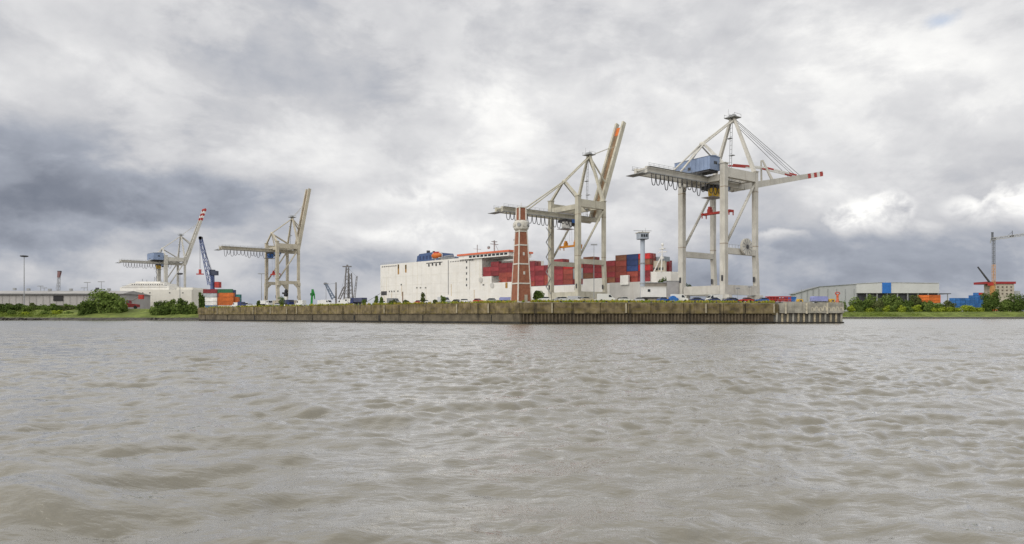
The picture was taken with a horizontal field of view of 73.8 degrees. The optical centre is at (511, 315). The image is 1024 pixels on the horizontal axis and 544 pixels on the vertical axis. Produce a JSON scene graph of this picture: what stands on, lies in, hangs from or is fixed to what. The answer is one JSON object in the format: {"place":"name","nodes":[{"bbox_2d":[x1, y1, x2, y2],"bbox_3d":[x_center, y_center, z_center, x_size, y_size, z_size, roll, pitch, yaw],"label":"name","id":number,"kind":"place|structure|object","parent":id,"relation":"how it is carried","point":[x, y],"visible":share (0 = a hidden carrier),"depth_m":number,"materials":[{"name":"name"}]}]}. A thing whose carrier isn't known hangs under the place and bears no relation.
{"place":"outdoors","nodes":[
{"label":"outdoors","id":0,"kind":"place"},
{"bbox_2d":[0,318,197,320],"bbox_3d":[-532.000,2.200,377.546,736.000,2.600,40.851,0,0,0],"label":"shore slope","id":1,"kind":"structure","parent":0,"point":[132,319],"depth_m":367.18,"materials":[{"name":"stone"}]},
{"bbox_2d":[0,317,922,319],"bbox_3d":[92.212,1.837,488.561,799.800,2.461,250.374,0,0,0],"label":"bank stones","id":2,"kind":"object","parent":1,"relation":"on","point":[4,318],"visible":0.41,"depth_m":372.31,"materials":[{"name":"stone"}]},
{"bbox_2d":[0,309,198,317],"bbox_3d":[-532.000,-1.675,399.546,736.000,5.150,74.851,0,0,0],"label":"bank grass slope","id":3,"kind":"structure","parent":0,"point":[137,313],"depth_m":375.32,"materials":[{"name":"plant"}]},
{"bbox_2d":[0,305,15,311],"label":"bush","id":4,"kind":"object","parent":3,"relation":"on","point":[7,308],"visible":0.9,"depth_m":388.89,"materials":[{"name":"green plant"}]},
{"bbox_2d":[21,305,33,311],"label":"bush","id":5,"kind":"object","parent":3,"relation":"on","point":[27,308],"visible":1,"depth_m":388.55,"materials":[{"name":"green plant"}]},
{"bbox_2d":[74,300,100,314],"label":"bush","id":6,"kind":"object","parent":3,"relation":"on","point":[83,308],"visible":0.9,"depth_m":378.66,"materials":[{"name":"green plant"}]},
{"bbox_2d":[84,289,127,313],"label":"bush","id":7,"kind":"object","parent":3,"relation":"on","point":[106,299],"visible":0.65,"depth_m":382.82,"materials":[{"name":"green plant"}]},
{"bbox_2d":[110,301,128,312],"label":"bush","id":8,"kind":"object","parent":3,"relation":"on","point":[120,307],"visible":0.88,"depth_m":381.12,"materials":[{"name":"green plant"}]},
{"bbox_2d":[125,295,143,308],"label":"reach stacker","id":9,"kind":"object","parent":3,"relation":"on","point":[134,306],"visible":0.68,"depth_m":398.90,"materials":[{"name":"red metal"}]},
{"bbox_2d":[148,306,159,314],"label":"bush","id":10,"kind":"object","parent":3,"relation":"on","point":[153,311],"visible":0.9,"depth_m":372.04,"materials":[{"name":"green plant"}]},
{"bbox_2d":[153,300,165,311],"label":"bush","id":11,"kind":"object","parent":3,"relation":"on","point":[156,304],"visible":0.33,"depth_m":379.15,"materials":[{"name":"green plant"}]},
{"bbox_2d":[159,306,170,314],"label":"bush","id":12,"kind":"object","parent":3,"relation":"on","point":[164,310],"visible":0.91,"depth_m":371.70,"materials":[{"name":"green plant"}]},
{"bbox_2d":[164,299,175,307],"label":"bush","id":13,"kind":"object","parent":3,"relation":"on","point":[171,303],"visible":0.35,"depth_m":378.58,"materials":[{"name":"green plant"}]},
{"bbox_2d":[169,303,181,314],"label":"bush","id":14,"kind":"object","parent":3,"relation":"on","point":[174,310],"visible":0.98,"depth_m":372.14,"materials":[{"name":"green plant"}]},
{"bbox_2d":[176,298,187,307],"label":"bush","id":15,"kind":"object","parent":3,"relation":"on","point":[181,301],"visible":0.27,"depth_m":376.75,"materials":[{"name":"green plant"}]},
{"bbox_2d":[181,304,189,313],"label":"bush","id":16,"kind":"object","parent":3,"relation":"on","point":[184,310],"visible":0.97,"depth_m":372.06,"materials":[{"name":"green plant"}]},
{"bbox_2d":[187,302,197,311],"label":"bush","id":17,"kind":"object","parent":3,"relation":"on","point":[192,305],"visible":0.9,"depth_m":372.93,"materials":[{"name":"green plant"}]},
{"bbox_2d":[198,292,204,307],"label":"tree","id":18,"kind":"object","parent":3,"relation":"on","point":[201,300],"visible":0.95,"depth_m":393.38,"materials":[{"name":"green plant"}]},
{"bbox_2d":[0,319,1023,543],"bbox_3d":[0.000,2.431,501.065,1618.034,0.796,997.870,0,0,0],"label":"river water","id":19,"kind":"structure","parent":0,"point":[879,431],"depth_m":14.42,"materials":[{"name":"liquid"}]},
{"bbox_2d":[198,302,521,323],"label":"quay wall","id":20,"kind":"structure","parent":19,"relation":"in","point":[449,313],"depth_m":257.53,"materials":[{"name":"concrete"}]},
{"bbox_2d":[519,302,774,323],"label":"quay wall","id":21,"kind":"structure","parent":19,"relation":"in","point":[697,313],"depth_m":218.38,"materials":[{"name":"concrete"}]},
{"bbox_2d":[0,0,1023,305],"label":"sky","id":22,"kind":"structure","parent":0,"point":[406,123],"materials":[{"name":"grey"}]},
{"bbox_2d":[199,303,839,321],"bbox_3d":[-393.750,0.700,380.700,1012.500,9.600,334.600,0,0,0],"label":"quay ground","id":23,"kind":"structure","parent":0,"point":[811,317],"depth_m":226.62,"materials":[{"name":"concrete"}]},
{"bbox_2d":[20,255,28,304],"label":"light mast","id":24,"kind":"object","parent":23,"relation":"on","point":[24,275],"visible":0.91,"depth_m":454.97,"materials":[{"name":"metal"}]},
{"bbox_2d":[0,288,151,308],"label":"warehouse shed","id":25,"kind":"structure","parent":23,"relation":"on","point":[61,298],"depth_m":500.00,"materials":[{"name":"grey metal"}]},
{"bbox_2d":[53,296,62,300],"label":"door","id":26,"kind":"structure","parent":25,"relation":"in","point":[55,298],"depth_m":499.61,"materials":[{"name":"grey metal"}]},
{"bbox_2d":[196,236,220,288],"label":"mobile harbour crane","id":27,"kind":"object","parent":23,"relation":"on","point":[212,283],"visible":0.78,"depth_m":468.45,"materials":[{"name":"blue metal"}]},
{"bbox_2d":[216,188,310,305],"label":"container crane","id":28,"kind":"object","parent":23,"relation":"on","point":[277,249],"visible":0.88,"depth_m":476.42,"materials":[{"name":"beige paint"}]},
{"bbox_2d":[260,300,272,305],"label":"parked truck","id":29,"kind":"object","parent":23,"relation":"on","point":[266,302],"visible":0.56,"depth_m":326.42,"materials":[{"name":"white metal"}]},
{"bbox_2d":[295,300,305,305],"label":"parked van","id":30,"kind":"object","parent":23,"relation":"on","point":[301,302],"visible":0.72,"depth_m":306.46,"materials":[{"name":"white metal"}]},
{"bbox_2d":[324,282,336,303],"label":"jib crane","id":31,"kind":"object","parent":23,"relation":"on","point":[329,290],"visible":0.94,"depth_m":440.48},
{"bbox_2d":[338,265,357,304],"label":"slewing crane","id":32,"kind":"object","parent":23,"relation":"on","point":[348,290],"visible":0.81,"depth_m":439.68,"materials":[{"name":"grey metal"}]},
{"bbox_2d":[350,298,366,304],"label":"parked truck","id":33,"kind":"object","parent":23,"relation":"on","point":[356,300],"visible":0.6,"depth_m":278.54,"materials":[{"name":"blue metal"}]},
{"bbox_2d":[201,299,774,307],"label":"green weed strip","id":34,"kind":"object","parent":23,"relation":"on","point":[597,301],"visible":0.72,"depth_m":223.18,"materials":[{"name":"plant"}]},
{"bbox_2d":[511,206,531,301],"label":"brick tower","id":35,"kind":"structure","parent":23,"relation":"on","point":[521,286],"depth_m":216.49,"materials":[{"name":"brick"}]},
{"bbox_2d":[532,290,544,299],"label":"bush","id":36,"kind":"object","parent":23,"relation":"on","point":[538,294],"visible":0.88,"depth_m":220.42,"materials":[{"name":"green plant"}]},
{"bbox_2d":[488,121,625,300],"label":"container crane","id":37,"kind":"object","parent":23,"relation":"on","point":[595,207],"visible":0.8,"depth_m":309.49,"materials":[{"name":"beige paint"}]},
{"bbox_2d":[634,228,649,296],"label":"radar tower","id":38,"kind":"structure","parent":23,"relation":"on","point":[642,236],"depth_m":235.37,"materials":[{"name":"white concrete"}]},
{"bbox_2d":[641,286,666,300],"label":"site office","id":39,"kind":"structure","parent":23,"relation":"on","point":[652,292],"depth_m":231.45,"materials":[{"name":"white paint"}]},
{"bbox_2d":[645,281,678,300],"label":"substation","id":40,"kind":"object","parent":23,"relation":"on","point":[672,287],"visible":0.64,"depth_m":250.58,"materials":[{"name":"metal"}]},
{"bbox_2d":[627,112,822,299],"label":"container crane","id":41,"kind":"object","parent":23,"relation":"on","point":[691,172],"visible":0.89,"depth_m":245.08,"materials":[{"name":"grey paint"}]},
{"bbox_2d":[765,296,790,301],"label":"flatbed trailer","id":42,"kind":"object","parent":23,"relation":"on","point":[774,298],"visible":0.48,"depth_m":238.95,"materials":[{"name":"red paint"}]},
{"bbox_2d":[810,296,827,302],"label":"covered trailer","id":43,"kind":"object","parent":23,"relation":"on","point":[815,299],"visible":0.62,"depth_m":234.90,"materials":[{"name":"blue fabric"}]},
{"bbox_2d":[789,282,950,310],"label":"warehouse hall","id":44,"kind":"structure","parent":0,"point":[902,290],"depth_m":720.50,"materials":[{"name":"metal"}]},
{"bbox_2d":[843,311,1023,316],"bbox_3d":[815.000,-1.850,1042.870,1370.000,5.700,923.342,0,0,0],"label":"bank grass slope","id":45,"kind":"structure","parent":0,"point":[981,314],"depth_m":616.89,"materials":[{"name":"plant"}]},
{"bbox_2d":[0,308,1023,315],"bbox_3d":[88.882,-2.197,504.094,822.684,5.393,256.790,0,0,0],"label":"bank grass","id":46,"kind":"structure","parent":45,"relation":"on","point":[33,314],"depth_m":613.53,"materials":[{"name":"plant"}]},
{"bbox_2d":[848,297,861,310],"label":"tree","id":47,"kind":"object","parent":45,"relation":"on","point":[854,302],"visible":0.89,"depth_m":634.20,"materials":[{"name":"green plant"}]},
{"bbox_2d":[857,301,869,309],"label":"tree","id":48,"kind":"object","parent":45,"relation":"on","point":[864,305],"visible":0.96,"depth_m":633.85,"materials":[{"name":"green plant"}]},
{"bbox_2d":[864,294,876,307],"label":"tree","id":49,"kind":"object","parent":45,"relation":"on","point":[870,301],"visible":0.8,"depth_m":638.37,"materials":[{"name":"green plant"}]},
{"bbox_2d":[871,300,883,311],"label":"tree","id":50,"kind":"object","parent":45,"relation":"on","point":[878,304],"visible":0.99,"depth_m":633.00,"materials":[{"name":"green plant"}]},
{"bbox_2d":[878,293,895,307],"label":"tree","id":51,"kind":"object","parent":45,"relation":"on","point":[888,300],"visible":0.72,"depth_m":640.97,"materials":[{"name":"green plant"}]},
{"bbox_2d":[890,295,902,311],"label":"tree","id":52,"kind":"object","parent":45,"relation":"on","point":[898,301],"visible":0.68,"depth_m":637.33,"materials":[{"name":"green plant"}]},
{"bbox_2d":[896,305,906,311],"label":"shrub","id":53,"kind":"object","parent":45,"relation":"on","point":[902,309],"visible":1,"depth_m":629.07,"materials":[{"name":"green plant"}]},
{"bbox_2d":[901,300,913,306],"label":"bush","id":54,"kind":"object","parent":45,"relation":"on","point":[909,303],"visible":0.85,"depth_m":634.31,"materials":[{"name":"green plant"}]},
{"bbox_2d":[909,294,922,306],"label":"tree","id":55,"kind":"object","parent":45,"relation":"on","point":[917,300],"visible":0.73,"depth_m":641.57,"materials":[{"name":"green plant"}]},
{"bbox_2d":[911,304,921,311],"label":"shrub","id":56,"kind":"object","parent":45,"relation":"on","point":[917,307],"visible":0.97,"depth_m":631.78,"materials":[{"name":"green plant"}]},
{"bbox_2d":[923,300,936,308],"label":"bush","id":57,"kind":"object","parent":45,"relation":"on","point":[931,304],"visible":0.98,"depth_m":632.46,"materials":[{"name":"green plant"}]},
{"bbox_2d":[943,300,955,310],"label":"tree","id":58,"kind":"object","parent":45,"relation":"on","point":[948,304],"visible":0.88,"depth_m":632.88,"materials":[{"name":"green plant"}]},
{"bbox_2d":[960,305,973,311],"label":"shrub","id":59,"kind":"object","parent":45,"relation":"on","point":[965,308],"visible":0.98,"depth_m":632.02,"materials":[{"name":"green plant"}]},
{"bbox_2d":[977,267,997,310],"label":"mobile crane","id":60,"kind":"object","parent":45,"relation":"on","point":[992,286],"visible":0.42,"depth_m":690.71,"materials":[{"name":"red paint"}]},
{"bbox_2d":[980,289,1001,311],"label":"tree","id":61,"kind":"object","parent":45,"relation":"on","point":[991,302],"visible":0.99,"depth_m":633.97,"materials":[{"name":"green plant"}]},
{"bbox_2d":[997,299,1013,311],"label":"tree","id":62,"kind":"object","parent":45,"relation":"on","point":[1004,306],"visible":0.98,"depth_m":634.24,"materials":[{"name":"green plant"}]},
{"bbox_2d":[990,231,1023,288],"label":"tower crane","id":63,"kind":"object","parent":45,"relation":"on","point":[993,238],"visible":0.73,"depth_m":698.81,"materials":[{"name":"metal"}]},
{"bbox_2d":[1004,293,1023,311],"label":"tree","id":64,"kind":"object","parent":45,"relation":"on","point":[1018,304],"visible":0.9,"depth_m":632.90,"materials":[{"name":"green plant"}]},
{"bbox_2d":[843,317,1023,318],"bbox_3d":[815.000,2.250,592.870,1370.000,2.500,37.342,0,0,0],"label":"shore slope","id":65,"kind":"structure","parent":0,"point":[935,318],"depth_m":602.77,"materials":[{"name":"stone"}]},
{"bbox_2d":[974,282,1019,310],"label":"concrete building","id":66,"kind":"structure","parent":0,"point":[1005,288],"depth_m":712.00,"materials":[{"name":"concrete"}]},
{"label":"yard pavement","id":67,"kind":"structure","parent":0,"visible":0},
{"bbox_2d":[597,294,614,300],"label":"parked van","id":68,"kind":"object","parent":67,"relation":"on","point":[600,297],"visible":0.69,"depth_m":220.36,"materials":[{"name":"white metal"}]},
{"bbox_2d":[670,294,687,300],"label":"parked van","id":69,"kind":"object","parent":67,"relation":"on","point":[682,297],"visible":0.55,"depth_m":224.38,"materials":[{"name":"white metal"}]},
{"bbox_2d":[705,295,722,300],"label":"parked van","id":70,"kind":"object","parent":67,"relation":"on","point":[720,297],"visible":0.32,"depth_m":229.90,"materials":[{"name":"white metal"}]},
{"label":"shipping container","id":71,"kind":"object","parent":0,"visible":0},
{"bbox_2d":[583,273,593,278],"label":"shipping container","id":72,"kind":"object","parent":71,"relation":"on","point":[587,275],"visible":0.94,"depth_m":328.68,"materials":[{"name":"metal"}]},
{"bbox_2d":[583,267,593,272],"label":"shipping container","id":73,"kind":"object","parent":72,"relation":"on","point":[589,270],"visible":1,"depth_m":328.68,"materials":[{"name":"metal"}]},
{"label":"shipping container","id":74,"kind":"object","parent":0,"visible":0},
{"bbox_2d":[615,272,626,277],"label":"shipping container","id":75,"kind":"object","parent":74,"relation":"on","point":[617,274],"visible":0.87,"depth_m":316.18,"materials":[{"name":"metal"}]},
{"bbox_2d":[615,266,627,271],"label":"shipping container","id":76,"kind":"object","parent":75,"relation":"on","point":[620,268],"visible":1,"depth_m":315.44,"materials":[{"name":"metal"}]},
{"bbox_2d":[615,260,626,266],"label":"shipping container","id":77,"kind":"object","parent":76,"relation":"on","point":[621,263],"visible":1,"depth_m":315.44,"materials":[{"name":"metal"}]},
{"bbox_2d":[615,255,626,260],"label":"shipping container","id":78,"kind":"object","parent":77,"relation":"on","point":[620,257],"visible":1,"depth_m":315.85,"materials":[{"name":"metal"}]},
{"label":"shipping container","id":79,"kind":"object","parent":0,"visible":0},
{"bbox_2d":[205,301,217,304],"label":"shipping container","id":80,"kind":"object","parent":79,"relation":"on","point":[211,302],"visible":0.83,"depth_m":435.05,"materials":[{"name":"metal"}]},
{"bbox_2d":[205,297,217,300],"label":"shipping container","id":81,"kind":"object","parent":80,"relation":"on","point":[211,298],"visible":0.87,"depth_m":435.10,"materials":[{"name":"metal"}]},
{"bbox_2d":[203,293,217,296],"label":"shipping container","id":82,"kind":"object","parent":81,"relation":"on","point":[210,294],"visible":0.97,"depth_m":435.09,"materials":[{"name":"metal"}]},
{"bbox_2d":[203,289,217,292],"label":"shipping container","id":83,"kind":"object","parent":82,"relation":"on","point":[210,290],"visible":0.99,"depth_m":435.09,"materials":[{"name":"metal"}]},
{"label":"shipping container","id":84,"kind":"object","parent":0,"visible":0},
{"bbox_2d":[218,289,232,292],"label":"shipping container","id":85,"kind":"object","parent":84,"relation":"on","point":[225,290],"visible":0.92,"depth_m":434.06,"materials":[{"name":"metal"}]},
{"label":"shipping container","id":86,"kind":"object","parent":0,"visible":0},
{"bbox_2d":[219,301,233,304],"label":"shipping container","id":87,"kind":"object","parent":86,"relation":"on","point":[226,302],"visible":0.77,"depth_m":427.08,"materials":[{"name":"metal"}]},
{"bbox_2d":[219,297,233,300],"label":"shipping container","id":88,"kind":"object","parent":87,"relation":"on","point":[226,298],"visible":1,"depth_m":427.08,"materials":[{"name":"metal"}]},
{"bbox_2d":[219,293,234,296],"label":"shipping container","id":89,"kind":"object","parent":88,"relation":"on","point":[226,294],"visible":1,"depth_m":427.08,"materials":[{"name":"metal"}]},
{"label":"wide water","id":90,"kind":"structure","parent":0,"visible":0},
{"bbox_2d":[120,277,203,307],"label":"cargo ship","id":91,"kind":"object","parent":90,"relation":"on","point":[163,291],"visible":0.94,"depth_m":564.00,"materials":[{"name":"metal"}]},
{"bbox_2d":[367,240,677,302],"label":"cargo ship","id":92,"kind":"object","parent":90,"relation":"on","point":[452,277],"visible":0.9,"depth_m":389.39,"materials":[{"name":"white paint"}]},
{"bbox_2d":[431,252,441,257],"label":"lifeboat","id":93,"kind":"object","parent":92,"relation":"hanging from","point":[435,254],"visible":1,"depth_m":405.35,"materials":[{"name":"orange paint"}]},
{"bbox_2d":[563,279,574,284],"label":"shipping container","id":94,"kind":"object","parent":92,"relation":"on","point":[568,282],"visible":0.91,"depth_m":337.81,"materials":[{"name":"metal"}]},
{"bbox_2d":[563,274,572,279],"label":"shipping container","id":95,"kind":"object","parent":94,"relation":"on","point":[567,276],"visible":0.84,"depth_m":337.81,"materials":[{"name":"metal"}]},
{"bbox_2d":[563,269,572,273],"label":"shipping container","id":96,"kind":"object","parent":95,"relation":"on","point":[567,271],"visible":0.69,"depth_m":337.57,"materials":[{"name":"metal"}]},
{"bbox_2d":[607,277,614,282],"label":"shipping container","id":97,"kind":"object","parent":92,"relation":"on","point":[610,279],"visible":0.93,"depth_m":319.49,"materials":[{"name":"metal"}]},
{"bbox_2d":[606,272,614,276],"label":"shipping container","id":98,"kind":"object","parent":97,"relation":"on","point":[610,274],"visible":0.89,"depth_m":319.77,"materials":[{"name":"metal"}]},
{"bbox_2d":[606,266,615,271],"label":"shipping container","id":99,"kind":"object","parent":98,"relation":"on","point":[610,268],"visible":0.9,"depth_m":319.77,"materials":[{"name":"metal"}]},
{"bbox_2d":[630,277,637,281],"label":"shipping container","id":100,"kind":"object","parent":92,"relation":"on","point":[633,279],"visible":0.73,"depth_m":310.70,"materials":[{"name":"metal"}]},
{"bbox_2d":[627,271,637,276],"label":"shipping container","id":101,"kind":"object","parent":100,"relation":"on","point":[633,273],"visible":0.81,"depth_m":310.89,"materials":[{"name":"metal"}]},
{"bbox_2d":[627,265,637,270],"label":"shipping container","id":102,"kind":"object","parent":101,"relation":"on","point":[633,268],"visible":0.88,"depth_m":311.04,"materials":[{"name":"metal"}]},
{"bbox_2d":[627,260,637,265],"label":"shipping container","id":103,"kind":"object","parent":102,"relation":"on","point":[631,262],"visible":0.85,"depth_m":311.59,"materials":[{"name":"metal"}]},
{"bbox_2d":[627,254,637,259],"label":"shipping container","id":104,"kind":"object","parent":103,"relation":"on","point":[632,256],"visible":0.9,"depth_m":311.19,"materials":[{"name":"metal"}]},
{"bbox_2d":[638,276,649,281],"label":"shipping container","id":105,"kind":"object","parent":92,"relation":"on","point":[647,278],"visible":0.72,"depth_m":306.08,"materials":[{"name":"metal"}]},
{"bbox_2d":[638,270,652,276],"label":"shipping container","id":106,"kind":"object","parent":105,"relation":"on","point":[647,272],"visible":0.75,"depth_m":306.03,"materials":[{"name":"metal"}]},
{"bbox_2d":[638,265,652,270],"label":"shipping container","id":107,"kind":"object","parent":106,"relation":"on","point":[648,267],"visible":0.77,"depth_m":306.08,"materials":[{"name":"metal"}]},
{"bbox_2d":[638,259,652,264],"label":"shipping container","id":108,"kind":"object","parent":107,"relation":"on","point":[648,261],"visible":0.76,"depth_m":306.08,"materials":[{"name":"metal"}]},
{"bbox_2d":[638,253,652,258],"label":"shipping container","id":109,"kind":"object","parent":108,"relation":"on","point":[648,255],"visible":0.74,"depth_m":305.84,"materials":[{"name":"metal"}]},
{"bbox_2d":[772,302,843,322],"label":"concrete pier","id":110,"kind":"structure","parent":90,"relation":"in","point":[808,308],"depth_m":226.33,"materials":[{"name":"concrete"}]},
{"bbox_3d":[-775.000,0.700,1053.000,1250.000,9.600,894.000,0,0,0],"label":"far quay ground","id":111,"kind":"structure","parent":0,"visible":0},
{"bbox_2d":[56,271,61,290],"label":"jib crane","id":112,"kind":"object","parent":111,"relation":"on","point":[59,275],"visible":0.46,"depth_m":619.25,"materials":[{"name":"metal"}]},
{"bbox_2d":[117,208,206,286],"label":"container crane","id":113,"kind":"object","parent":111,"relation":"on","point":[158,259],"visible":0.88,"depth_m":622.16,"materials":[{"name":"grey paint"}]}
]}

